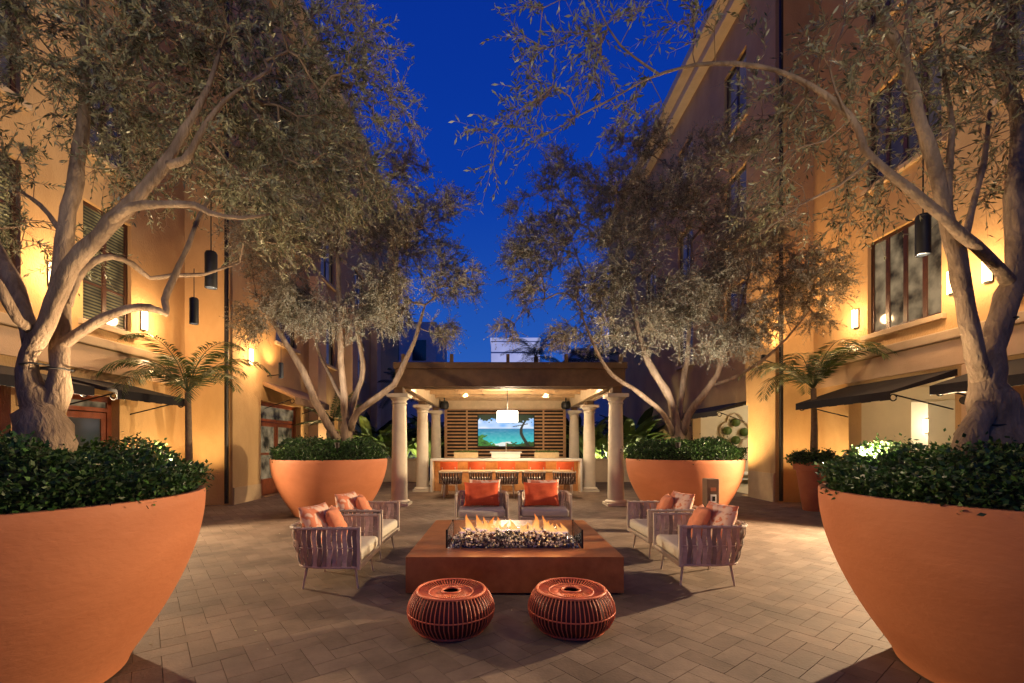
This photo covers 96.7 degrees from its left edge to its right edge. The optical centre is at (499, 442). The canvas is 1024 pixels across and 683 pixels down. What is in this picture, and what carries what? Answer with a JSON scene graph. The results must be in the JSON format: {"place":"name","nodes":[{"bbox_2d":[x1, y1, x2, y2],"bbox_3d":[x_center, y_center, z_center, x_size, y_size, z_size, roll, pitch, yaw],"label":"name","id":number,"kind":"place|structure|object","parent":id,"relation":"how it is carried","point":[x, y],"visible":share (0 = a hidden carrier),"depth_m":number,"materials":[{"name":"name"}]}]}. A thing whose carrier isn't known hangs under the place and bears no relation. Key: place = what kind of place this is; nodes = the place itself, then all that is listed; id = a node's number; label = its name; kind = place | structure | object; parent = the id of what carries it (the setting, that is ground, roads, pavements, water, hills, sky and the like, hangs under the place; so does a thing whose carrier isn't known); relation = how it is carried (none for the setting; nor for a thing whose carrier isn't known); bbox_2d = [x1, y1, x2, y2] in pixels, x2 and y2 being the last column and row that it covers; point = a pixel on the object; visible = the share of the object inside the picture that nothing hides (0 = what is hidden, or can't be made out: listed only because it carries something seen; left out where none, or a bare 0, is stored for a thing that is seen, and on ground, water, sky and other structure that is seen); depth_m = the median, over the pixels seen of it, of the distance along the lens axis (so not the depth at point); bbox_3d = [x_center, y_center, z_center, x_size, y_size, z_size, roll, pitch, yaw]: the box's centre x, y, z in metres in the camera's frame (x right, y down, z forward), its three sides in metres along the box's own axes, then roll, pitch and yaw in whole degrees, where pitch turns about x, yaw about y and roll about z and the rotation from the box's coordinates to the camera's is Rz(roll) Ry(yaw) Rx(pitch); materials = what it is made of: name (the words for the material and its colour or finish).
{"place":"outdoors","nodes":[
{"label":"outdoors","id":0,"kind":"place"},
{"bbox_2d":[189,297,198,324],"bbox_3d":[-3.632,-1.742,5.400,0.096,0.660,0.096,0,0,0],"label":"hanging downlight","id":1,"kind":"object","parent":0,"point":[193,310],"visible":1,"depth_m":5.36,"materials":[{"name":"black"}]},
{"bbox_2d":[398,322,446,457],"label":"building","id":2,"kind":"structure","parent":0,"point":[425,349],"depth_m":40.00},
{"bbox_2d":[412,340,425,360],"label":"window","id":3,"kind":"structure","parent":2,"relation":"in","point":[419,350],"depth_m":39.95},
{"bbox_2d":[490,443,521,457],"bbox_3d":[0.190,0.239,15.050,1.040,0.515,0.460,0,0,0],"label":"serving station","id":4,"kind":"object","parent":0,"point":[506,454],"visible":0.91,"depth_m":14.85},
{"bbox_2d":[304,0,711,361],"label":"sky","id":5,"kind":"structure","parent":0,"point":[455,73],"materials":[{"name":"blue"}]},
{"bbox_2d":[490,338,539,361],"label":"office tower","id":6,"kind":"structure","parent":0,"point":[501,349],"depth_m":149.90,"materials":[{"name":"grey"}]},
{"bbox_2d":[104,465,933,682],"bbox_3d":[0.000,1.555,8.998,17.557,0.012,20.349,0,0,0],"label":"courtyard paving","id":7,"kind":"structure","parent":0,"point":[799,614],"depth_m":3.97,"materials":[{"name":"stone"}]},
{"bbox_2d":[0,485,205,682],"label":"terracotta planter","id":8,"kind":"object","parent":7,"relation":"on","point":[86,592],"visible":0.82,"depth_m":2.48,"materials":[{"name":"ceramic"}]},
{"bbox_2d":[0,420,219,513],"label":"hedge","id":9,"kind":"object","parent":8,"relation":"in","point":[85,474],"visible":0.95,"depth_m":2.59,"materials":[{"name":"green plant"}]},
{"bbox_2d":[0,0,439,465],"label":"olive tree","id":10,"kind":"object","parent":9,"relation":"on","point":[43,405],"visible":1,"depth_m":3.38,"materials":[{"name":"green plant"}]},
{"bbox_2d":[204,199,217,289],"bbox_3d":[-2.477,-1.709,3.900,0.096,0.760,0.096,0,0,0],"label":"hanging downlight","id":11,"kind":"object","parent":10,"relation":"hanging from","point":[210,264],"visible":0.95,"depth_m":3.87,"materials":[{"name":"black"}]},
{"bbox_2d":[96,333,271,470],"bbox_3d":[-6.593,-0.275,9.614,2.629,3.653,2.935,0,0,42],"label":"palm tree","id":12,"kind":"object","parent":7,"relation":"on","point":[190,380],"visible":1,"depth_m":9.40,"materials":[{"name":"green plant"}]},
{"bbox_2d":[293,389,360,438],"bbox_3d":[-5.679,-0.167,15.204,2.208,3.437,2.196,0,0,0],"label":"palm tree","id":13,"kind":"object","parent":7,"relation":"on","point":[337,409],"visible":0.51,"depth_m":15.13,"materials":[{"name":"green plant"}]},
{"bbox_2d":[269,458,386,517],"bbox_3d":[-3.700,0.943,9.950,2.400,1.215,2.400,0,0,0],"label":"terracotta planter","id":14,"kind":"object","parent":7,"relation":"on","point":[303,483],"visible":0.8,"depth_m":8.98,"materials":[{"name":"ceramic"}]},
{"bbox_2d":[266,433,390,462],"bbox_3d":[-3.716,0.139,9.955,2.560,0.722,2.556,0,0,0],"label":"hedge","id":15,"kind":"object","parent":14,"relation":"in","point":[309,449],"visible":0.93,"depth_m":9.18,"materials":[{"name":"green plant"}]},
{"bbox_2d":[207,94,491,442],"bbox_3d":[-3.118,-3.526,9.918,5.912,7.591,2.634,0,0,0],"label":"olive tree","id":16,"kind":"object","parent":14,"relation":"in","point":[288,296],"visible":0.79,"depth_m":9.70,"materials":[{"name":"green plant"}]},
{"bbox_2d":[289,514,380,588],"bbox_3d":[-1.866,1.212,5.170,0.802,0.681,0.935,0,0,-2],"label":"woven armchair","id":17,"kind":"object","parent":7,"relation":"on","point":[358,549],"visible":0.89,"depth_m":4.74,"materials":[{"name":"wicker"}]},
{"bbox_2d":[298,502,331,542],"bbox_3d":[-2.040,0.915,5.110,0.180,0.470,0.470,-20,-5,13],"label":"throw pillow","id":18,"kind":"object","parent":17,"relation":"on","point":[312,516],"visible":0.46,"depth_m":4.98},
{"bbox_2d":[325,505,347,541],"bbox_3d":[-1.890,0.935,5.270,0.180,0.410,0.410,-25,6,-13],"label":"throw pillow","id":19,"kind":"object","parent":17,"relation":"on","point":[334,517],"visible":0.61,"depth_m":5.11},
{"bbox_2d":[329,501,399,558],"bbox_3d":[-1.926,1.212,6.420,0.802,0.681,0.935,0,0,2],"label":"woven armchair","id":20,"kind":"object","parent":7,"relation":"on","point":[390,525],"visible":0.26,"depth_m":6.63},
{"bbox_2d":[335,491,357,513],"bbox_3d":[-2.100,0.915,6.360,0.180,0.470,0.470,-20,-5,13],"label":"throw pillow","id":21,"kind":"object","parent":20,"relation":"on","point":[345,501],"visible":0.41,"depth_m":6.23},
{"bbox_2d":[355,494,371,513],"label":"throw pillow","id":22,"kind":"object","parent":20,"relation":"on","point":[361,502],"visible":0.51,"depth_m":6.35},
{"bbox_2d":[336,415,416,457],"bbox_3d":[-5.257,-0.005,19.271,3.717,2.131,3.191,0,0,-24],"label":"tropical plant","id":23,"kind":"object","parent":7,"relation":"on","point":[366,427],"visible":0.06,"depth_m":18.64,"materials":[{"name":"green plant"}]},
{"bbox_2d":[377,368,415,457],"bbox_3d":[-4.490,-0.979,21.046,2.533,5.061,2.624,0,0,0],"label":"palm tree","id":24,"kind":"object","parent":7,"relation":"on","point":[390,373],"visible":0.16,"depth_m":20.93,"materials":[{"name":"green plant"}]},
{"bbox_2d":[383,458,416,481],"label":"garden wall","id":25,"kind":"structure","parent":7,"relation":"on","point":[411,469],"depth_m":18.05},
{"bbox_2d":[357,427,443,457],"bbox_3d":[-3.958,0.155,18.731,3.495,1.810,3.399,0,0,0],"label":"tropical plant","id":26,"kind":"object","parent":7,"relation":"on","point":[387,441],"visible":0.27,"depth_m":18.30,"materials":[{"name":"green plant"}]},
{"bbox_2d":[384,417,443,467],"bbox_3d":[-3.044,-0.075,19.514,3.573,2.271,3.842,0,0,-11],"label":"tropical plant","id":27,"kind":"object","parent":7,"relation":"on","point":[414,450],"visible":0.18,"depth_m":19.03,"materials":[{"name":"green plant"}]},
{"bbox_2d":[440,462,457,492],"bbox_3d":[-1.580,1.066,14.193,0.540,0.971,0.483,0,0,0],"label":"bar stool","id":28,"kind":"object","parent":7,"relation":"on","point":[448,465],"visible":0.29,"depth_m":13.98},
{"bbox_2d":[438,471,462,498],"bbox_3d":[-1.381,1.169,12.724,0.675,0.765,0.602,0,0,-9],"label":"dining chair","id":29,"kind":"object","parent":7,"relation":"on","point":[449,480],"visible":1,"depth_m":12.52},
{"bbox_2d":[407,578,494,641],"bbox_3d":[-0.410,1.383,3.820,0.735,0.330,0.734,0,0,0],"label":"cord pouf","id":30,"kind":"object","parent":7,"relation":"on","point":[451,609],"visible":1,"depth_m":3.57,"materials":[{"name":"fabric"}]},
{"bbox_2d":[468,462,484,476],"bbox_3d":[-0.720,1.066,14.193,0.540,0.971,0.483,0,0,0],"label":"bar stool","id":31,"kind":"object","parent":7,"relation":"on","point":[476,465],"visible":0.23,"depth_m":13.97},
{"bbox_2d":[468,471,491,482],"bbox_3d":[-0.550,1.169,12.724,0.675,0.765,0.602,0,0,0],"label":"dining chair","id":32,"kind":"object","parent":7,"relation":"on","point":[484,477],"visible":0.62,"depth_m":12.47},
{"bbox_2d":[455,490,508,519],"bbox_3d":[-0.330,1.212,8.076,0.935,0.681,0.802,0,0,-3],"label":"woven armchair","id":33,"kind":"object","parent":7,"relation":"on","point":[487,512],"visible":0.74,"depth_m":7.71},
{"bbox_2d":[464,482,498,505],"bbox_3d":[-0.330,0.915,8.150,0.630,0.440,0.180,0,-21,-3],"label":"throw pillow","id":34,"kind":"object","parent":33,"relation":"on","point":[481,494],"visible":1,"depth_m":8.08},
{"bbox_2d":[444,409,565,457],"bbox_3d":[0.200,0.048,17.690,4.720,3.005,0.180,0,0,0],"label":"slat screen","id":35,"kind":"object","parent":7,"relation":"on","point":[460,429],"visible":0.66,"depth_m":17.66,"materials":[{"name":"brown wood"}]},
{"bbox_2d":[477,414,534,446],"bbox_3d":[0.230,-0.480,17.538,2.200,1.260,0.084,0,0,0],"label":"television","id":36,"kind":"object","parent":35,"relation":"attached to","point":[492,431],"visible":0.87,"depth_m":17.50,"materials":[{"name":"blue"}]},
{"bbox_2d":[430,458,581,491],"bbox_3d":[0.200,1.025,14.850,4.800,1.050,1.000,0,0,0],"label":"bar counter","id":37,"kind":"object","parent":7,"relation":"on","point":[520,464],"visible":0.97,"depth_m":14.72,"materials":[{"name":"tile"}]},
{"bbox_2d":[454,450,477,457],"bbox_3d":[-1.135,0.353,15.123,0.850,0.287,0.269,0,0,0],"label":"planter box","id":38,"kind":"object","parent":37,"relation":"on","point":[466,454],"visible":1,"depth_m":15.00,"materials":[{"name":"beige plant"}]},
{"bbox_2d":[534,449,559,457],"bbox_3d":[1.572,0.351,15.109,0.844,0.293,0.303,0,0,0],"label":"planter box","id":39,"kind":"object","parent":37,"relation":"on","point":[546,454],"visible":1,"depth_m":15.00,"materials":[{"name":"beige stone"}]},
{"bbox_2d":[498,462,514,486],"bbox_3d":[0.200,1.066,14.193,0.540,0.971,0.483,0,0,0],"label":"bar stool","id":40,"kind":"object","parent":7,"relation":"on","point":[506,465],"visible":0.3,"depth_m":13.97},
{"bbox_2d":[440,470,573,496],"bbox_3d":[0.175,1.177,13.350,3.850,0.745,0.800,0,0,0],"label":"dining table","id":41,"kind":"object","parent":7,"relation":"on","point":[566,487],"visible":0.62,"depth_m":13.02,"materials":[{"name":"brown wood"}]},
{"bbox_2d":[495,471,518,498],"bbox_3d":[0.200,1.169,12.724,0.675,0.765,0.602,0,0,0],"label":"dining chair","id":42,"kind":"object","parent":7,"relation":"on","point":[513,480],"visible":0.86,"depth_m":12.49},
{"bbox_2d":[386,354,628,505],"bbox_3d":[0.190,-0.310,14.580,5.960,3.720,7.040,0,0,0],"label":"pergola","id":43,"kind":"object","parent":7,"relation":"on","point":[427,386],"visible":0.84,"depth_m":11.26,"materials":[{"name":"wood"}]},
{"bbox_2d":[497,389,517,421],"bbox_3d":[0.220,-1.105,13.400,0.620,0.970,0.620,0,0,0],"label":"pendant lamp","id":44,"kind":"object","parent":43,"relation":"hanging from","point":[507,415],"visible":0.99,"depth_m":13.14,"materials":[{"name":"white"}]},
{"bbox_2d":[406,519,623,593],"bbox_3d":[0.150,1.252,5.740,2.220,0.595,2.220,0,0,0],"label":"fire table","id":45,"kind":"object","parent":7,"relation":"on","point":[595,556],"visible":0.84,"depth_m":4.63,"materials":[{"name":"brown"}]},
{"bbox_2d":[450,514,578,547],"bbox_3d":[0.161,1.013,5.345,1.465,0.347,0.628,0,0,0],"label":"fire","id":46,"kind":"object","parent":45,"relation":"on","point":[512,537],"depth_m":5.14,"materials":[{"name":"orange"}]},
{"bbox_2d":[522,471,545,483],"bbox_3d":[0.950,1.169,12.724,0.675,0.765,0.602,0,0,0],"label":"dining chair","id":47,"kind":"object","parent":7,"relation":"on","point":[525,477],"visible":0.72,"depth_m":12.48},
{"bbox_2d":[499,332,572,361],"bbox_3d":[1.633,-2.096,24.024,3.537,7.295,3.465,0,0,-37],"label":"palm tree","id":48,"kind":"object","parent":7,"relation":"on","point":[533,350],"visible":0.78,"depth_m":23.82,"materials":[{"name":"green plant"}]},
{"bbox_2d":[528,462,545,474],"bbox_3d":[1.140,1.066,14.193,0.540,0.971,0.483,0,0,0],"label":"bar stool","id":49,"kind":"object","parent":7,"relation":"on","point":[536,465],"visible":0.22,"depth_m":13.98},
{"bbox_2d":[517,490,571,519],"bbox_3d":[0.780,1.212,8.136,0.935,0.681,0.802,0,0,2],"label":"woven armchair","id":50,"kind":"object","parent":7,"relation":"on","point":[563,511],"visible":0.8,"depth_m":7.76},
{"bbox_2d":[523,482,558,505],"bbox_3d":[0.740,0.915,8.150,0.630,0.440,0.180,0,-21,-3],"label":"throw pillow","id":51,"kind":"object","parent":50,"relation":"on","point":[541,494],"visible":1,"depth_m":8.08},
{"bbox_2d":[553,470,575,493],"bbox_3d":[1.801,1.169,12.724,0.675,0.765,0.602,0,0,9],"label":"dining chair","id":52,"kind":"object","parent":7,"relation":"on","point":[568,480],"visible":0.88,"depth_m":12.50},
{"bbox_2d":[557,462,573,492],"bbox_3d":[2.020,1.066,14.193,0.540,0.971,0.483,0,0,0],"label":"bar stool","id":53,"kind":"object","parent":7,"relation":"on","point":[565,465],"visible":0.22,"depth_m":13.98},
{"bbox_2d":[528,577,615,640],"bbox_3d":[0.600,1.383,3.840,0.735,0.330,0.734,0,0,-23],"label":"cord pouf","id":54,"kind":"object","parent":7,"relation":"on","point":[567,608],"visible":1,"depth_m":3.59,"materials":[{"name":"fabric"}]},
{"bbox_2d":[566,415,608,458],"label":"tropical plant","id":55,"kind":"object","parent":7,"relation":"on","point":[567,440],"visible":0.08,"depth_m":20.57,"materials":[{"name":"green plant"}]},
{"bbox_2d":[556,335,622,404],"bbox_3d":[4.165,-1.715,21.111,3.295,6.533,3.185,0,0,0],"label":"palm tree","id":56,"kind":"object","parent":7,"relation":"on","point":[587,358],"visible":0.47,"depth_m":20.77,"materials":[{"name":"green plant"}]},
{"bbox_2d":[566,416,637,457],"bbox_3d":[3.933,-0.069,19.181,3.573,2.260,3.615,0,0,0],"label":"tropical plant","id":57,"kind":"object","parent":7,"relation":"on","point":[600,426],"visible":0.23,"depth_m":18.53,"materials":[{"name":"green plant"}]},
{"bbox_2d":[582,458,629,481],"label":"garden wall","id":58,"kind":"structure","parent":7,"relation":"on","point":[601,469],"depth_m":18.05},
{"bbox_2d":[579,424,664,457],"bbox_3d":[4.750,0.111,18.833,3.683,1.900,2.889,0,0,0],"label":"tropical plant","id":59,"kind":"object","parent":7,"relation":"on","point":[605,443],"visible":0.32,"depth_m":18.29,"materials":[{"name":"green plant"}]},
{"bbox_2d":[595,407,665,439],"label":"tropical plant","id":60,"kind":"object","parent":7,"relation":"on","point":[647,414],"visible":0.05,"depth_m":19.87,"materials":[{"name":"green plant"}]},
{"bbox_2d":[596,414,669,446],"bbox_3d":[5.632,-0.045,19.154,3.140,2.211,3.748,0,0,-37],"label":"tropical plant","id":61,"kind":"object","parent":7,"relation":"on","point":[645,427],"visible":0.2,"depth_m":18.49,"materials":[{"name":"green plant"}]},
{"bbox_2d":[627,501,697,557],"bbox_3d":[2.336,1.212,6.450,0.802,0.681,0.935,0,0,-2],"label":"woven armchair","id":62,"kind":"object","parent":7,"relation":"on","point":[642,527],"visible":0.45,"depth_m":6.50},
{"bbox_2d":[656,494,673,512],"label":"throw pillow","id":63,"kind":"object","parent":62,"relation":"on","point":[666,501],"visible":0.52,"depth_m":6.38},
{"bbox_2d":[670,491,694,523],"bbox_3d":[2.510,0.915,6.390,0.180,0.470,0.470,20,-5,-13],"label":"throw pillow","id":64,"kind":"object","parent":62,"relation":"on","point":[683,501],"visible":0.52,"depth_m":6.27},
{"bbox_2d":[626,458,745,508],"bbox_3d":[3.980,0.943,9.900,2.400,1.215,2.400,0,0,0],"label":"terracotta planter","id":65,"kind":"object","parent":7,"relation":"on","point":[654,480],"visible":0.66,"depth_m":8.95,"materials":[{"name":"ceramic"}]},
{"bbox_2d":[483,99,863,441],"bbox_3d":[3.586,-3.477,9.893,7.878,7.528,2.648,0,0,0],"label":"olive tree","id":66,"kind":"object","parent":65,"relation":"in","point":[708,289],"visible":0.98,"depth_m":9.53,"materials":[{"name":"green plant"}]},
{"bbox_2d":[620,435,748,464],"bbox_3d":[3.972,0.143,9.897,2.570,0.715,2.517,0,0,0],"label":"hedge","id":67,"kind":"object","parent":65,"relation":"in","point":[710,448],"visible":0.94,"depth_m":9.11,"materials":[{"name":"green plant"}]},
{"bbox_2d":[653,512,747,585],"bbox_3d":[2.316,1.212,5.270,0.802,0.681,0.935,0,0,2],"label":"woven armchair","id":68,"kind":"object","parent":7,"relation":"on","point":[681,548],"visible":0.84,"depth_m":4.84,"materials":[{"name":"wicker"}]},
{"bbox_2d":[687,504,710,539],"bbox_3d":[2.340,0.935,5.370,0.180,0.410,0.410,25,6,13],"label":"throw pillow","id":69,"kind":"object","parent":68,"relation":"on","point":[701,514],"visible":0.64,"depth_m":5.21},
{"bbox_2d":[701,501,738,544],"bbox_3d":[2.490,0.915,5.210,0.180,0.470,0.470,20,-5,-13],"label":"throw pillow","id":70,"kind":"object","parent":68,"relation":"on","point":[721,514],"visible":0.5,"depth_m":5.09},
{"bbox_2d":[702,478,718,507],"bbox_3d":[3.680,1.085,7.940,0.210,0.930,0.220,0,0,0],"label":"outlet post","id":71,"kind":"object","parent":7,"relation":"on","point":[710,489],"visible":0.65,"depth_m":7.85,"materials":[{"name":"metal"}]},
{"bbox_2d":[792,462,825,511],"bbox_3d":[7.200,0.990,10.450,0.820,1.120,0.820,0,0,0],"label":"terracotta pot","id":72,"kind":"object","parent":7,"relation":"on","point":[807,479],"visible":0.52,"depth_m":10.27,"materials":[{"name":"ceramic"}]},
{"bbox_2d":[783,447,842,465],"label":"hedge","id":73,"kind":"object","parent":72,"relation":"in","point":[802,457],"visible":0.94,"depth_m":10.24,"materials":[{"name":"green plant"}]},
{"bbox_2d":[737,339,897,454],"bbox_3d":[7.035,-0.823,10.380,2.690,2.750,2.947,0,0,0],"label":"palm tree","id":74,"kind":"object","parent":72,"relation":"in","point":[810,377],"visible":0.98,"depth_m":10.22,"materials":[{"name":"green plant"}]},
{"bbox_2d":[818,483,1023,682],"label":"terracotta planter","id":75,"kind":"object","parent":7,"relation":"on","point":[938,589],"visible":0.87,"depth_m":2.59,"materials":[{"name":"ceramic"}]},
{"bbox_2d":[448,0,1023,465],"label":"olive tree","id":76,"kind":"object","parent":75,"relation":"on","point":[994,406],"visible":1,"depth_m":3.12,"materials":[{"name":"green plant"}]},
{"bbox_2d":[915,156,931,257],"bbox_3d":[3.254,-1.851,3.500,0.096,0.810,0.096,0,0,0],"label":"hanging downlight","id":77,"kind":"object","parent":76,"relation":"hanging from","point":[923,237],"visible":0.95,"depth_m":3.47,"materials":[{"name":"black"}]},
{"bbox_2d":[811,428,1023,515],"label":"hedge","id":78,"kind":"object","parent":75,"relation":"in","point":[990,479],"visible":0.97,"depth_m":2.71,"materials":[{"name":"green plant"}]},
{"bbox_2d":[566,348,608,457],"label":"building","id":79,"kind":"structure","parent":0,"point":[602,409],"depth_m":42.00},
{"label":"ground","id":80,"kind":"structure","parent":0,"visible":0},
{"bbox_2d":[0,0,409,504],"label":"hotel building","id":81,"kind":"structure","parent":80,"relation":"on","point":[236,435],"depth_m":11.24,"materials":[{"name":"paint"}]},
{"bbox_2d":[0,153,31,305],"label":"window","id":82,"kind":"structure","parent":81,"relation":"in","point":[2,197],"depth_m":7.42,"materials":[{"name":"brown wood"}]},
{"bbox_2d":[0,1,31,110],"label":"window","id":83,"kind":"structure","parent":81,"relation":"in","point":[28,107],"depth_m":7.40,"materials":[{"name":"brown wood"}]},
{"bbox_2d":[0,365,94,396],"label":"awning","id":84,"kind":"object","parent":81,"relation":"attached to","point":[7,378],"visible":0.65,"depth_m":7.11,"materials":[{"name":"black fabric"}]},
{"bbox_2d":[67,393,110,447],"bbox_3d":[-8.120,0.300,8.875,0.100,2.500,1.150,0,0,0],"label":"door","id":85,"kind":"structure","parent":81,"relation":"in","point":[88,425],"depth_m":9.02,"materials":[{"name":"brown wood"}]},
{"bbox_2d":[78,200,137,338],"bbox_3d":[-7.935,-3.445,9.185,0.250,2.410,1.330,0,0,0],"label":"window","id":86,"kind":"structure","parent":81,"relation":"in","point":[97,299],"depth_m":9.29,"materials":[{"name":"brown wood"}]},
{"bbox_2d":[89,56,137,185],"bbox_3d":[-7.935,-6.595,9.185,0.250,2.110,1.330,0,0,0],"label":"window","id":87,"kind":"structure","parent":81,"relation":"in","point":[111,109],"depth_m":9.29,"materials":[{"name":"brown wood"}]},
{"bbox_2d":[69,376,184,414],"bbox_3d":[-7.289,-0.914,8.850,1.212,0.632,1.800,0,0,0],"label":"awning","id":88,"kind":"object","parent":81,"relation":"attached to","point":[134,393],"visible":0.91,"depth_m":8.55,"materials":[{"name":"black fabric"}]},
{"bbox_2d":[140,311,147,330],"bbox_3d":[-7.843,-2.700,10.050,0.095,0.440,0.140,0,0,0],"label":"wall sconce","id":89,"kind":"object","parent":81,"relation":"attached to","point":[143,320],"depth_m":10.00,"materials":[{"name":"glass"}]},
{"bbox_2d":[261,401,295,495],"bbox_3d":[-6.920,0.175,14.025,0.100,2.750,2.550,0,0,0],"label":"door","id":90,"kind":"structure","parent":81,"relation":"in","point":[277,414],"depth_m":13.76,"materials":[{"name":"brown wood"}]},
{"bbox_2d":[274,292,300,353],"bbox_3d":[-6.735,-3.895,14.300,0.250,1.910,1.600,0,0,0],"label":"window","id":91,"kind":"structure","parent":81,"relation":"in","point":[278,341],"depth_m":14.51,"materials":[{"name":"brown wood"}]},
{"bbox_2d":[263,381,328,413],"bbox_3d":[-6.239,-1.359,14.125,0.912,0.782,2.550,0,0,0],"label":"awning","id":92,"kind":"object","parent":81,"relation":"attached to","point":[302,398],"visible":0.83,"depth_m":13.40,"materials":[{"name":"beige fabric"}]},
{"bbox_2d":[320,233,335,291],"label":"window","id":93,"kind":"structure","parent":81,"relation":"in","point":[326,270],"depth_m":17.86,"materials":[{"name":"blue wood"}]},
{"bbox_2d":[326,320,336,370],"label":"window","id":94,"kind":"structure","parent":81,"relation":"in","point":[328,347],"depth_m":18.07,"materials":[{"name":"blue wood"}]},
{"bbox_2d":[597,0,1023,501],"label":"hotel building","id":95,"kind":"structure","parent":80,"relation":"on","point":[904,303],"depth_m":11.71,"materials":[{"name":"paint"}]},
{"bbox_2d":[675,319,693,370],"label":"window","id":96,"kind":"structure","parent":95,"relation":"in","point":[691,341],"depth_m":17.92,"materials":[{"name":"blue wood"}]},
{"bbox_2d":[677,228,692,289],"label":"window","id":97,"kind":"structure","parent":95,"relation":"in","point":[684,255],"depth_m":17.92,"materials":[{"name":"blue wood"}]},
{"bbox_2d":[669,401,745,425],"bbox_3d":[6.764,-0.924,15.200,0.862,0.611,3.800,0,0,0],"label":"awning","id":98,"kind":"object","parent":95,"relation":"attached to","point":[706,412],"visible":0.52,"depth_m":13.84,"materials":[{"name":"black fabric"}]},
{"bbox_2d":[719,413,747,446],"bbox_3d":[9.050,-0.470,17.470,1.221,1.394,0.322,0,0,0],"label":"wall trellis","id":99,"kind":"object","parent":95,"relation":"attached to","point":[726,430],"depth_m":17.40,"materials":[{"name":"green plant"}]},
{"bbox_2d":[721,279,745,351],"bbox_3d":[7.235,-3.895,13.950,0.250,1.910,1.500,0,0,0],"label":"window","id":100,"kind":"structure","parent":95,"relation":"in","point":[742,283],"depth_m":14.06,"materials":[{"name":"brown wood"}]},
{"bbox_2d":[720,50,747,145],"bbox_3d":[7.235,-10.595,13.950,0.250,2.110,1.500,0,0,0],"label":"window","id":101,"kind":"structure","parent":95,"relation":"in","point":[732,98],"depth_m":14.06,"materials":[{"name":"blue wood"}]},
{"bbox_2d":[724,165,745,249],"bbox_3d":[7.235,-7.195,13.950,0.250,2.110,1.500,0,0,0],"label":"window","id":102,"kind":"structure","parent":95,"relation":"in","point":[743,175],"depth_m":13.91,"materials":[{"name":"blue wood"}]},
{"bbox_2d":[796,369,957,417],"bbox_3d":[7.589,-0.964,9.450,1.212,0.732,2.600,0,0,0],"label":"awning","id":103,"kind":"object","parent":95,"relation":"attached to","point":[873,391],"visible":1,"depth_m":8.91,"materials":[{"name":"black fabric"}]},
{"bbox_2d":[861,0,902,45],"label":"window","id":104,"kind":"structure","parent":95,"relation":"in","point":[888,2],"depth_m":9.73,"materials":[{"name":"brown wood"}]},
{"bbox_2d":[860,216,946,340],"bbox_3d":[8.235,-3.370,9.300,0.250,2.160,1.900,0,0,0],"label":"window","id":105,"kind":"structure","parent":95,"relation":"in","point":[906,289],"depth_m":9.32,"materials":[{"name":"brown wood"}]},
{"bbox_2d":[860,35,946,196],"bbox_3d":[8.235,-6.595,9.300,0.250,2.110,1.900,0,0,0],"label":"window","id":106,"kind":"structure","parent":95,"relation":"in","point":[910,141],"depth_m":9.46,"materials":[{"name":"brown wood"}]},
{"bbox_2d":[929,358,1023,395],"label":"awning","id":107,"kind":"object","parent":95,"relation":"attached to","point":[956,385],"visible":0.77,"depth_m":6.96,"materials":[{"name":"black fabric"}]},
{"bbox_2d":[982,262,993,283],"bbox_3d":[8.143,-2.900,7.620,0.095,0.440,0.140,0,0,0],"label":"wall sconce","id":108,"kind":"object","parent":95,"relation":"attached to","point":[987,276],"depth_m":7.59,"materials":[{"name":"glass"}]},
{"bbox_2d":[992,4,1023,106],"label":"window","id":109,"kind":"structure","parent":95,"relation":"in","point":[1021,56],"depth_m":7.32,"materials":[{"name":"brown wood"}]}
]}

